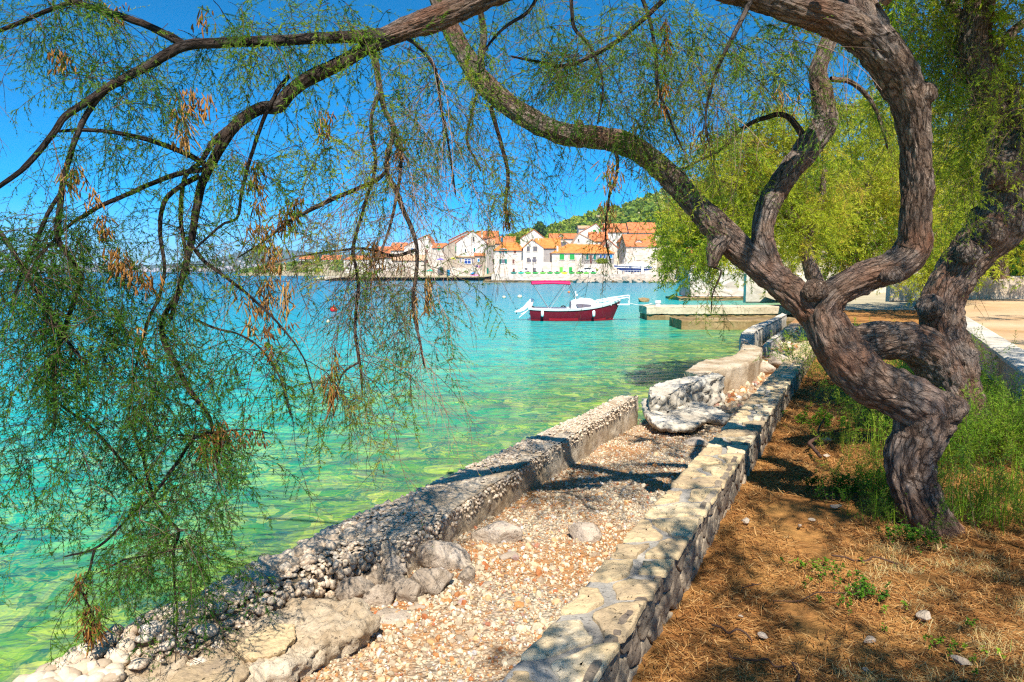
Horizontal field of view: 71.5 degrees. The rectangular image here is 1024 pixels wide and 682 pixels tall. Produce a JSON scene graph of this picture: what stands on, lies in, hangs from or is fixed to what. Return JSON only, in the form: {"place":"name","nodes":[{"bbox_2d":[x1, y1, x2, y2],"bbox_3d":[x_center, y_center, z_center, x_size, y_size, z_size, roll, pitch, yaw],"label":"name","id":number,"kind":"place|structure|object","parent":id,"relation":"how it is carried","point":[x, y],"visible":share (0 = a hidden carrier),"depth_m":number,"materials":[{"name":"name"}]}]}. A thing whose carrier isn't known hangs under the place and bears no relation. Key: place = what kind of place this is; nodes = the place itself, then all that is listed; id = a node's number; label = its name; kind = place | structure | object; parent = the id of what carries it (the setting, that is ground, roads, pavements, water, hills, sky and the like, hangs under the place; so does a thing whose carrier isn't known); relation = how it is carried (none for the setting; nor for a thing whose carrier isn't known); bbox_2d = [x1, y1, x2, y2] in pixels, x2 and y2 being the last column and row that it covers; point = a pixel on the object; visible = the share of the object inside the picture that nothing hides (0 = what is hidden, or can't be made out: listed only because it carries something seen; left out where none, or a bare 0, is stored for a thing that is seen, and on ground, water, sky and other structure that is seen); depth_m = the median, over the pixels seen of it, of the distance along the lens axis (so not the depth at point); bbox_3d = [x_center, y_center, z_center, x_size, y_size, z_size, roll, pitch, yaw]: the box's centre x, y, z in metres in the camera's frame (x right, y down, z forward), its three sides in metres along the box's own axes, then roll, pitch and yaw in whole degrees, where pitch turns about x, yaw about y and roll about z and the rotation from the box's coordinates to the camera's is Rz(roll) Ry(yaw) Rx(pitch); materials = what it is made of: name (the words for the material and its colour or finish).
{"place":"outdoors","nodes":[
{"label":"outdoors","id":0,"kind":"place"},
{"bbox_2d":[0,248,371,271],"bbox_3d":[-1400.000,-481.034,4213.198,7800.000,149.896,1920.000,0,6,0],"label":"distant hills","id":1,"kind":"structure","parent":0,"point":[286,256],"depth_m":3832.87,"materials":[{"name":"plant"}]},
{"bbox_2d":[1,258,296,271],"bbox_3d":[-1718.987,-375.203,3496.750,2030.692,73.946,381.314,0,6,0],"label":"distant town","id":2,"kind":"object","parent":1,"relation":"on","point":[158,269],"visible":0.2,"depth_m":3395.00},
{"bbox_2d":[237,264,342,275],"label":"shore","id":3,"kind":"structure","parent":0,"point":[320,273],"depth_m":443.63,"materials":[{"name":"stone"}]},
{"bbox_2d":[241,260,343,273],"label":"shore bushes","id":4,"kind":"object","parent":3,"relation":"on","point":[288,268],"visible":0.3,"depth_m":472.77,"materials":[{"name":"green plant"}]},
{"bbox_2d":[0,272,780,681],"bbox_3d":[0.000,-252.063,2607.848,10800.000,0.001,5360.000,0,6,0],"label":"sea","id":5,"kind":"structure","parent":0,"point":[540,376],"depth_m":12.60,"materials":[{"name":"liquid"}]},
{"bbox_2d":[515,280,629,320],"bbox_3d":[3.041,-1.957,35.980,5.822,2.213,1.935,0,6,0],"label":"motor boat","id":6,"kind":"object","parent":5,"relation":"on","point":[562,313],"visible":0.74,"depth_m":35.36,"materials":[{"name":"red paint"}]},
{"bbox_2d":[665,273,743,300],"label":"harbour wall","id":7,"kind":"structure","parent":5,"relation":"in","point":[734,291],"depth_m":61.89,"materials":[{"name":"stone"}]},
{"bbox_2d":[639,300,793,319],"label":"jetty","id":8,"kind":"object","parent":5,"relation":"in","point":[657,311],"visible":0.51,"depth_m":36.05,"materials":[{"name":"concrete"}]},
{"bbox_2d":[669,317,795,329],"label":"stone slab","id":9,"kind":"structure","parent":5,"relation":"in","point":[740,323],"depth_m":30.12,"materials":[{"name":"beige stone"}]},
{"bbox_2d":[316,276,490,279],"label":"quay","id":10,"kind":"structure","parent":0,"point":[451,278],"depth_m":203.25,"materials":[{"name":"stone"}]},
{"bbox_2d":[392,255,425,275],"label":"house","id":11,"kind":"structure","parent":10,"relation":"on","point":[420,263],"depth_m":209.91,"materials":[{"name":"stone"}]},
{"bbox_2d":[403,235,434,274],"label":"house","id":12,"kind":"structure","parent":10,"relation":"on","point":[425,242],"depth_m":214.34,"materials":[{"name":"stone"}]},
{"bbox_2d":[432,243,446,275],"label":"house","id":13,"kind":"structure","parent":10,"relation":"on","point":[440,252],"depth_m":210.74,"materials":[{"name":"stone"}]},
{"bbox_2d":[443,236,463,273],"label":"house","id":14,"kind":"structure","parent":10,"relation":"on","point":[447,251],"depth_m":209.49,"materials":[{"name":"beige stone"}]},
{"bbox_2d":[448,265,482,275],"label":"terrace wall","id":15,"kind":"structure","parent":10,"relation":"on","point":[455,272],"depth_m":204.30,"materials":[{"name":"stone"}]},
{"bbox_2d":[456,256,474,267],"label":"house","id":16,"kind":"structure","parent":10,"relation":"on","point":[466,260],"depth_m":205.23,"materials":[{"name":"beige stone"}]},
{"bbox_2d":[455,230,487,274],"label":"house","id":17,"kind":"structure","parent":10,"relation":"on","point":[459,243],"depth_m":207.30,"materials":[{"name":"stone"}]},
{"bbox_2d":[474,253,485,274],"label":"house","id":18,"kind":"structure","parent":10,"relation":"on","point":[478,256],"depth_m":205.38,"materials":[{"name":"beige stone"}]},
{"bbox_2d":[487,239,495,276],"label":"house","id":19,"kind":"structure","parent":10,"relation":"on","point":[490,264],"depth_m":209.74,"materials":[{"name":"grey stone"}]},
{"bbox_2d":[0,0,1023,264],"label":"sky","id":20,"kind":"structure","parent":0,"point":[179,14],"materials":[{"name":"blue"}]},
{"bbox_2d":[297,319,806,681],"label":"gravel beach","id":21,"kind":"structure","parent":0,"point":[421,673],"depth_m":4.32,"materials":[{"name":"beige gravel"}]},
{"bbox_2d":[12,521,383,681],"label":"sea wall","id":22,"kind":"structure","parent":21,"relation":"on","point":[319,568],"depth_m":3.40,"materials":[{"name":"stone"}]},
{"bbox_2d":[165,597,380,681],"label":"broken slab","id":23,"kind":"structure","parent":21,"relation":"on","point":[327,631],"depth_m":3.27,"materials":[{"name":"stone"}]},
{"bbox_2d":[169,659,249,681],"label":"flat stone","id":24,"kind":"object","parent":23,"relation":"on","point":[220,670],"visible":1,"depth_m":2.86,"materials":[{"name":"beige stone"}]},
{"bbox_2d":[234,623,295,662],"bbox_3d":[-1.081,1.345,3.149,0.234,0.071,0.291,0,6,0],"label":"flat stone","id":25,"kind":"object","parent":23,"relation":"on","point":[254,647],"visible":0.98,"depth_m":3.11,"materials":[{"name":"beige stone"}]},
{"bbox_2d":[335,576,374,600],"bbox_3d":[-0.863,1.373,3.921,0.246,0.159,0.181,0,6,0],"label":"rock","id":26,"kind":"object","parent":21,"relation":"on","point":[356,587],"visible":0.75,"depth_m":3.85,"materials":[{"name":"stone"}]},
{"bbox_2d":[363,568,383,584],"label":"rock","id":27,"kind":"object","parent":21,"relation":"on","point":[375,577],"visible":0.58,"depth_m":4.14,"materials":[{"name":"stone"}]},
{"bbox_2d":[362,584,395,606],"bbox_3d":[-0.728,1.403,3.874,0.184,0.178,0.108,0,6,0],"label":"rock","id":28,"kind":"object","parent":21,"relation":"on","point":[378,595],"visible":0.62,"depth_m":3.84,"materials":[{"name":"stone"}]},
{"bbox_2d":[380,554,406,575],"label":"rock","id":29,"kind":"object","parent":21,"relation":"on","point":[391,563],"visible":0.62,"depth_m":4.25,"materials":[{"name":"stone"}]},
{"bbox_2d":[382,573,404,584],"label":"rock","id":30,"kind":"object","parent":21,"relation":"on","point":[389,578],"visible":0.53,"depth_m":4.16,"materials":[{"name":"stone"}]},
{"bbox_2d":[376,607,411,623],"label":"rock","id":31,"kind":"object","parent":21,"relation":"on","point":[391,616],"visible":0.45,"depth_m":3.70,"materials":[{"name":"stone"}]},
{"bbox_2d":[392,578,424,602],"bbox_3d":[-0.586,1.405,3.957,0.181,0.152,0.135,2,6,22],"label":"rock","id":32,"kind":"object","parent":21,"relation":"on","point":[409,590],"visible":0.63,"depth_m":3.91,"materials":[{"name":"stone"}]},
{"bbox_2d":[410,568,453,595],"bbox_3d":[-0.454,1.384,4.088,0.196,0.179,0.234,5,7,41],"label":"rock","id":33,"kind":"object","parent":21,"relation":"on","point":[434,581],"visible":0.79,"depth_m":4.02,"materials":[{"name":"stone"}]},
{"bbox_2d":[417,539,471,569],"bbox_3d":[-0.442,1.359,4.502,0.400,0.239,0.272,0,6,0],"label":"rock","id":34,"kind":"object","parent":21,"relation":"on","point":[444,555],"visible":0.69,"depth_m":4.40,"materials":[{"name":"stone"}]},
{"bbox_2d":[293,395,638,574],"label":"sea wall","id":35,"kind":"structure","parent":21,"relation":"on","point":[459,502],"depth_m":5.49,"materials":[{"name":"stone"}]},
{"bbox_2d":[457,564,474,582],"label":"rock","id":36,"kind":"object","parent":21,"relation":"on","point":[467,573],"visible":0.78,"depth_m":4.18,"materials":[{"name":"stone"}]},
{"bbox_2d":[471,520,522,544],"bbox_3d":[-0.104,1.335,4.895,0.362,0.216,0.260,0,6,0],"label":"rock","id":37,"kind":"object","parent":21,"relation":"on","point":[496,532],"visible":0.81,"depth_m":4.80,"materials":[{"name":"stone"}]},
{"bbox_2d":[568,521,601,542],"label":"rock","id":38,"kind":"object","parent":21,"relation":"on","point":[586,531],"visible":0.81,"depth_m":4.87,"materials":[{"name":"stone"}]},
{"bbox_2d":[641,398,707,432],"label":"broken slab","id":39,"kind":"structure","parent":21,"relation":"on","point":[675,421],"depth_m":8.84,"materials":[{"name":"stone"}]},
{"bbox_2d":[646,372,725,420],"bbox_3d":[2.443,0.974,10.373,0.585,0.780,2.653,4,7,36],"label":"rock","id":40,"kind":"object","parent":21,"relation":"on","point":[673,394],"depth_m":10.36,"materials":[{"name":"stone"}]},
{"bbox_2d":[682,436,707,446],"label":"rock","id":41,"kind":"object","parent":21,"relation":"on","point":[697,441],"visible":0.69,"depth_m":7.92,"materials":[{"name":"stone"}]},
{"bbox_2d":[677,401,730,425],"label":"broken slab","id":42,"kind":"structure","parent":21,"relation":"on","point":[713,415],"depth_m":9.50,"materials":[{"name":"stone"}]},
{"bbox_2d":[684,341,762,393],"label":"sea wall","id":43,"kind":"structure","parent":21,"relation":"on","point":[737,370],"depth_m":12.51,"materials":[{"name":"concrete"}]},
{"bbox_2d":[739,313,786,349],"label":"sea wall","id":44,"kind":"structure","parent":21,"relation":"on","point":[758,335],"depth_m":20.98,"materials":[{"name":"stone"}]},
{"bbox_2d":[760,362,775,374],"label":"rock","id":45,"kind":"object","parent":21,"relation":"on","point":[767,368],"visible":0.69,"depth_m":13.85,"materials":[{"name":"stone"}]},
{"bbox_2d":[762,327,790,356],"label":"wall","id":46,"kind":"structure","parent":21,"relation":"on","point":[770,342],"depth_m":18.52,"materials":[{"name":"stone"}]},
{"bbox_2d":[768,351,786,368],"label":"rock","id":47,"kind":"object","parent":21,"relation":"on","point":[773,361],"visible":0.39,"depth_m":14.06,"materials":[{"name":"stone"}]},
{"bbox_2d":[483,273,678,282],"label":"quay","id":48,"kind":"structure","parent":0,"point":[521,278],"depth_m":160.38,"materials":[{"name":"stone"}]},
{"bbox_2d":[494,242,522,273],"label":"house","id":49,"kind":"structure","parent":48,"relation":"on","point":[515,252],"depth_m":176.94,"materials":[{"name":"stone"}]},
{"bbox_2d":[522,239,544,273],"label":"house","id":50,"kind":"structure","parent":48,"relation":"on","point":[535,252],"depth_m":174.81,"materials":[{"name":"stone"}]},
{"bbox_2d":[550,244,582,273],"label":"house","id":51,"kind":"structure","parent":48,"relation":"on","point":[567,259],"depth_m":172.02,"materials":[{"name":"stone"}]},
{"bbox_2d":[578,244,614,263],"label":"house","id":52,"kind":"structure","parent":48,"relation":"on","point":[598,252],"depth_m":173.41,"materials":[{"name":"orange stone"}]},
{"bbox_2d":[614,262,651,273],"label":"sailing boat","id":53,"kind":"object","parent":48,"relation":"on","point":[634,266],"visible":0.75,"depth_m":163.91,"materials":[{"name":"white paint"}]},
{"bbox_2d":[619,234,656,273],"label":"house","id":54,"kind":"structure","parent":48,"relation":"on","point":[640,255],"depth_m":188.89,"materials":[{"name":"stone"}]},
{"bbox_2d":[578,264,627,273],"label":"terrace wall","id":55,"kind":"structure","parent":0,"point":[595,266],"depth_m":170.07,"materials":[{"name":"stone"}]},
{"bbox_2d":[325,161,971,279],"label":"hillside","id":56,"kind":"structure","parent":0,"point":[489,274],"depth_m":214.84,"materials":[{"name":"plant"}]},
{"bbox_2d":[344,255,371,272],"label":"house","id":57,"kind":"structure","parent":56,"relation":"on","point":[352,265],"depth_m":328.19,"materials":[{"name":"stone"}]},
{"bbox_2d":[519,229,544,246],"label":"house","id":58,"kind":"structure","parent":56,"relation":"on","point":[535,233],"depth_m":247.64,"materials":[{"name":"paint"}]},
{"bbox_2d":[532,220,546,236],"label":"cypress tree","id":59,"kind":"object","parent":56,"relation":"on","point":[538,228],"visible":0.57,"depth_m":285.73,"materials":[{"name":"green plant"}]},
{"bbox_2d":[535,237,560,261],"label":"house","id":60,"kind":"structure","parent":56,"relation":"on","point":[548,244],"depth_m":195.33,"materials":[{"name":"tile"}]},
{"bbox_2d":[548,233,576,243],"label":"house","id":61,"kind":"structure","parent":56,"relation":"on","point":[568,238],"depth_m":235.02,"materials":[{"name":"tile"}]},
{"bbox_2d":[570,233,595,243],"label":"house","id":62,"kind":"structure","parent":56,"relation":"on","point":[579,238],"depth_m":220.02,"materials":[{"name":"paint"}]},
{"bbox_2d":[579,223,603,236],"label":"house","id":63,"kind":"structure","parent":56,"relation":"on","point":[593,227],"depth_m":259.26,"materials":[{"name":"paint"}]},
{"bbox_2d":[602,223,627,245],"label":"house","id":64,"kind":"structure","parent":56,"relation":"on","point":[624,231],"depth_m":255.73,"materials":[{"name":"tile"}]},
{"bbox_2d":[626,222,656,239],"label":"house","id":65,"kind":"structure","parent":56,"relation":"on","point":[630,226],"depth_m":263.42,"materials":[{"name":"tile"}]},
{"bbox_2d":[505,156,864,260],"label":"hillside scrub","id":66,"kind":"object","parent":56,"relation":"on","point":[586,219],"visible":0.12,"depth_m":355.02,"materials":[{"name":"green plant"}]},
{"bbox_2d":[632,309,1023,681],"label":"ground","id":67,"kind":"structure","parent":0,"point":[790,511],"depth_m":3.70,"materials":[{"name":"soil"}]},
{"bbox_2d":[0,0,969,681],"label":"tamarisk tree","id":68,"kind":"object","parent":67,"relation":"on","point":[926,416],"visible":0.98,"depth_m":3.17,"materials":[{"name":"green plant"}]},
{"bbox_2d":[502,341,815,681],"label":"stone wall","id":69,"kind":"structure","parent":67,"relation":"on","point":[612,620],"depth_m":3.34,"materials":[{"name":"grey stone"}]},
{"bbox_2d":[780,557,864,580],"bbox_3d":[1.686,1.196,3.775,0.464,0.078,0.268,0,6,0],"label":"leafy herb","id":70,"kind":"object","parent":67,"relation":"on","point":[825,568],"visible":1,"depth_m":3.80,"materials":[{"name":"green plant"}]},
{"bbox_2d":[781,404,864,431],"bbox_3d":[3.243,0.795,7.491,0.958,0.170,0.794,-3,6,-28],"label":"leafy herb","id":71,"kind":"object","parent":67,"relation":"on","point":[826,416],"visible":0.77,"depth_m":7.49,"materials":[{"name":"green plant"}]},
{"bbox_2d":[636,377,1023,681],"bbox_3d":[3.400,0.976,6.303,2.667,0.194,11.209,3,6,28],"label":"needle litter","id":72,"kind":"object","parent":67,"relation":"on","point":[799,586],"visible":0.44,"depth_m":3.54,"materials":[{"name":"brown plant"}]},
{"bbox_2d":[807,418,854,457],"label":"fallen branch","id":73,"kind":"object","parent":67,"relation":"on","point":[813,448],"visible":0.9,"depth_m":6.49,"materials":[{"name":"wood"}]},
{"bbox_2d":[802,565,865,608],"bbox_3d":[1.594,1.217,3.530,0.290,0.082,0.391,4,7,38],"label":"leafy herb","id":74,"kind":"object","parent":67,"relation":"on","point":[842,598],"visible":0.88,"depth_m":3.52,"materials":[{"name":"green plant"}]},
{"bbox_2d":[783,417,889,450],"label":"tamarisk shoots","id":75,"kind":"object","parent":67,"relation":"on","point":[843,434],"visible":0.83,"depth_m":6.46,"materials":[{"name":"green plant"}]},
{"bbox_2d":[804,469,882,502],"bbox_3d":[2.390,1.023,5.072,0.608,0.162,0.478,0,6,0],"label":"leafy herb","id":76,"kind":"object","parent":67,"relation":"on","point":[852,489],"visible":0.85,"depth_m":5.07,"materials":[{"name":"green plant"}]},
{"bbox_2d":[808,438,889,496],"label":"tamarisk shoots","id":77,"kind":"object","parent":67,"relation":"on","point":[880,469],"visible":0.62,"depth_m":5.19,"materials":[{"name":"green plant"}]},
{"bbox_2d":[853,570,891,601],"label":"leafy herb","id":78,"kind":"object","parent":67,"relation":"on","point":[866,588],"visible":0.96,"depth_m":3.47,"materials":[{"name":"green plant"}]},
{"bbox_2d":[779,77,968,299],"bbox_3d":[9.246,-4.117,18.820,5.635,6.118,4.579,0,6,0],"label":"tamarisk tree","id":79,"kind":"object","parent":67,"relation":"on","point":[879,196],"visible":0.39,"depth_m":18.07,"materials":[{"name":"green plant"}]},
{"bbox_2d":[842,481,914,525],"bbox_3d":[2.494,1.022,4.622,0.648,0.267,0.456,2,6,17],"label":"grass tuft","id":80,"kind":"object","parent":67,"relation":"on","point":[882,507],"visible":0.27,"depth_m":4.62,"materials":[{"name":"green plant"}]},
{"bbox_2d":[749,317,1018,386],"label":"tamarisk shoots","id":81,"kind":"object","parent":67,"relation":"on","point":[892,362],"visible":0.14,"depth_m":10.31,"materials":[{"name":"green plant"}]},
{"bbox_2d":[816,461,959,533],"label":"tamarisk shoots","id":82,"kind":"object","parent":67,"relation":"on","point":[891,510],"visible":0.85,"depth_m":4.56,"materials":[{"name":"green plant"}]},
{"bbox_2d":[774,0,1023,453],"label":"tamarisk tree","id":83,"kind":"object","parent":67,"relation":"on","point":[936,347],"visible":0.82,"depth_m":6.13,"materials":[{"name":"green plant"}]},
{"bbox_2d":[799,398,1015,463],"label":"tamarisk shoots","id":84,"kind":"object","parent":67,"relation":"on","point":[854,420],"visible":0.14,"depth_m":6.63,"materials":[{"name":"green plant"}]},
{"bbox_2d":[841,408,977,475],"bbox_3d":[3.388,0.777,6.043,1.104,0.479,1.533,4,7,35],"label":"grass tuft","id":85,"kind":"object","parent":67,"relation":"on","point":[868,426],"visible":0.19,"depth_m":6.17,"materials":[{"name":"green plant"}]},
{"bbox_2d":[804,359,1016,419],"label":"tamarisk shoots","id":86,"kind":"object","parent":67,"relation":"on","point":[848,398],"visible":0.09,"depth_m":7.91,"materials":[{"name":"green plant"}]},
{"bbox_2d":[877,519,948,554],"bbox_3d":[2.363,1.139,4.195,0.320,0.114,0.450,0,6,0],"label":"leafy herb","id":87,"kind":"object","parent":67,"relation":"on","point":[910,536],"visible":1,"depth_m":4.21,"materials":[{"name":"green plant"}]},
{"bbox_2d":[915,610,930,620],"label":"stone","id":88,"kind":"object","parent":67,"relation":"on","point":[923,615],"visible":1,"depth_m":3.26,"materials":[{"name":"stone"}]},
{"bbox_2d":[826,489,1023,681],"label":"dry grass","id":89,"kind":"structure","parent":67,"relation":"on","point":[964,572],"depth_m":3.54,"materials":[{"name":"brown plant"}]},
{"bbox_2d":[846,600,1005,673],"bbox_3d":[1.873,1.265,3.157,0.457,0.063,0.594,-3,6,-30],"label":"leafy herb","id":90,"kind":"object","parent":67,"relation":"on","point":[940,639],"visible":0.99,"depth_m":3.02,"materials":[{"name":"green plant"}]},
{"bbox_2d":[849,387,1023,477],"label":"tamarisk shoots","id":91,"kind":"object","parent":67,"relation":"on","point":[966,427],"visible":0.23,"depth_m":5.68,"materials":[{"name":"green plant"}]},
{"bbox_2d":[866,382,1023,468],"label":"tamarisk shoots","id":92,"kind":"object","parent":67,"relation":"on","point":[991,426],"visible":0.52,"depth_m":5.87,"materials":[{"name":"green plant"}]},
{"bbox_2d":[896,358,1023,443],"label":"tamarisk shoots","id":93,"kind":"object","parent":67,"relation":"on","point":[993,376],"visible":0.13,"depth_m":7.27,"materials":[{"name":"green plant"}]},
{"bbox_2d":[950,655,971,665],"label":"stone","id":94,"kind":"object","parent":67,"relation":"on","point":[962,661],"visible":1,"depth_m":2.89,"materials":[{"name":"stone"}]},
{"bbox_2d":[927,436,1023,537],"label":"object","id":95,"kind":"object","parent":67,"relation":"on","point":[998,488],"visible":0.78,"depth_m":4.52,"materials":[{"name":"green plant"}]},
{"bbox_2d":[945,466,1023,535],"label":"grass tuft","id":96,"kind":"object","parent":67,"relation":"on","point":[992,510],"visible":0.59,"depth_m":4.59,"materials":[{"name":"green plant"}]},
{"bbox_2d":[947,379,1023,467],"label":"tamarisk shoots","id":97,"kind":"object","parent":67,"relation":"on","point":[1013,427],"visible":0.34,"depth_m":5.93,"materials":[{"name":"green plant"}]},
{"bbox_2d":[962,444,1023,511],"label":"grass tuft","id":98,"kind":"object","parent":67,"relation":"on","point":[1012,469],"visible":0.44,"depth_m":5.11,"materials":[{"name":"green plant"}]},
{"bbox_2d":[966,316,1023,406],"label":"retaining wall","id":99,"kind":"structure","parent":67,"relation":"on","point":[1012,361],"depth_m":10.08,"materials":[{"name":"concrete"}]},
{"bbox_2d":[758,293,915,309],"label":"ground","id":100,"kind":"structure","parent":0,"point":[872,301],"depth_m":33.90,"materials":[{"name":"concrete"}]},
{"bbox_2d":[641,83,881,306],"bbox_3d":[4.846,-2.971,14.462,5.511,4.466,3.323,-2,6,-18],"label":"tamarisk tree","id":101,"kind":"object","parent":100,"relation":"on","point":[801,245],"visible":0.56,"depth_m":13.99,"materials":[{"name":"green plant"}]},
{"bbox_2d":[743,273,922,302],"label":"garden wall","id":102,"kind":"structure","parent":100,"relation":"on","point":[753,297],"depth_m":41.93,"materials":[{"name":"concrete"}]},
{"bbox_2d":[885,276,1023,301],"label":"garden wall","id":103,"kind":"structure","parent":100,"relation":"on","point":[995,290],"depth_m":29.16,"materials":[{"name":"stone"}]},
{"bbox_2d":[988,241,1023,275],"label":"hedge bush","id":104,"kind":"object","parent":100,"relation":"on","point":[1015,272],"visible":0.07,"depth_m":30.90,"materials":[{"name":"green plant"}]},
{"bbox_2d":[965,299,1023,349],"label":"path","id":105,"kind":"structure","parent":0,"point":[1004,318],"depth_m":18.07,"materials":[{"name":"beige concrete"}]},
{"bbox_2d":[843,75,1023,307],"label":"tamarisk tree","id":106,"kind":"object","parent":105,"relation":"on","point":[1000,268],"visible":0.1,"depth_m":24.51,"materials":[{"name":"green plant"}]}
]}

